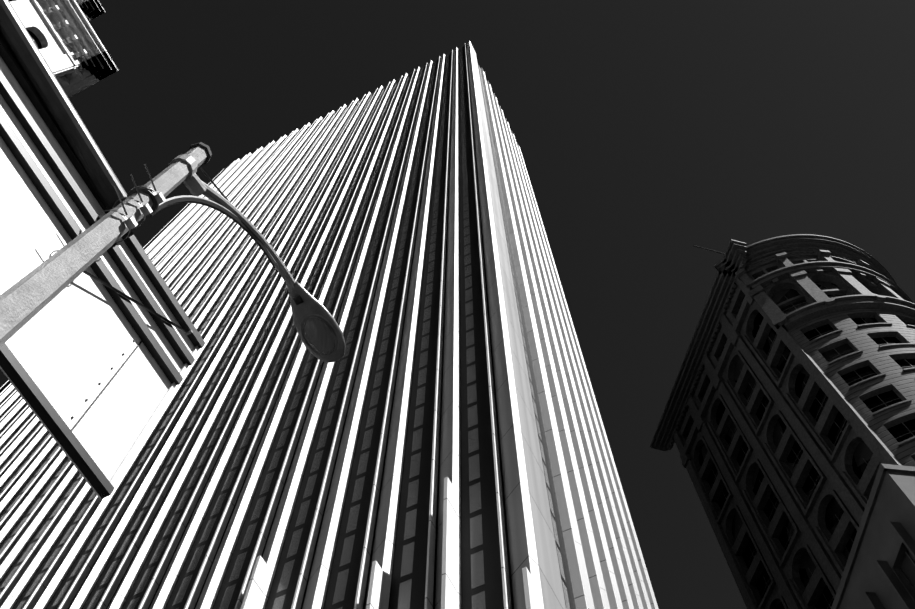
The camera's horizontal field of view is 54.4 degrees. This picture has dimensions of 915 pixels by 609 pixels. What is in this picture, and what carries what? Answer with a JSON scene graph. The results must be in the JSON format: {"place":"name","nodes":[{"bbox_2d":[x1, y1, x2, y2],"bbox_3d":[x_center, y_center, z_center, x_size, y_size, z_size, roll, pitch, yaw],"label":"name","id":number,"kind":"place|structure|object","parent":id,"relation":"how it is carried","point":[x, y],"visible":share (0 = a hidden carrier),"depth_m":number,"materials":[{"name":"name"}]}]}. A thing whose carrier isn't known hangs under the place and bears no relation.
{"place":"outdoors","nodes":[
{"label":"outdoors","id":0,"kind":"place"},
{"bbox_2d":[0,0,914,608],"label":"sky","id":1,"kind":"structure","parent":0,"point":[646,132],"materials":[{"name":"black"}]},
{"label":"ground","id":2,"kind":"structure","parent":0,"visible":0},
{"bbox_2d":[9,0,118,97],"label":"pale building","id":3,"kind":"structure","parent":2,"relation":"on","point":[70,46],"depth_m":62.34,"materials":[{"name":"tile"}]},
{"bbox_2d":[0,41,658,608],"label":"tower","id":4,"kind":"structure","parent":2,"relation":"on","point":[434,437],"depth_m":47.56,"materials":[{"name":"concrete"}]},
{"bbox_2d":[650,234,914,608],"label":"round building","id":5,"kind":"structure","parent":2,"relation":"on","point":[786,424],"depth_m":73.47,"materials":[{"name":"stone"}]},
{"bbox_2d":[831,463,914,608],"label":"concrete building","id":6,"kind":"structure","parent":2,"relation":"on","point":[879,571],"depth_m":34.37,"materials":[{"name":"grey concrete"}]},
{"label":"street","id":7,"kind":"structure","parent":0,"visible":0},
{"bbox_2d":[0,142,295,346],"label":"street lamp pole","id":8,"kind":"object","parent":7,"relation":"on","point":[28,297],"visible":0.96,"depth_m":5.17,"materials":[{"name":"grey metal"}]},
{"bbox_2d":[0,0,204,498],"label":"pole sign","id":9,"kind":"object","parent":8,"relation":"attached to","point":[97,356],"visible":0.79,"depth_m":5.26,"materials":[{"name":"metal"}]},
{"bbox_2d":[287,281,345,362],"bbox_3d":[-1.277,0.179,7.938,0.370,0.232,0.830,-25,-70,10],"label":"street lamp head","id":10,"kind":"object","parent":8,"relation":"attached to","point":[320,333],"visible":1,"depth_m":7.88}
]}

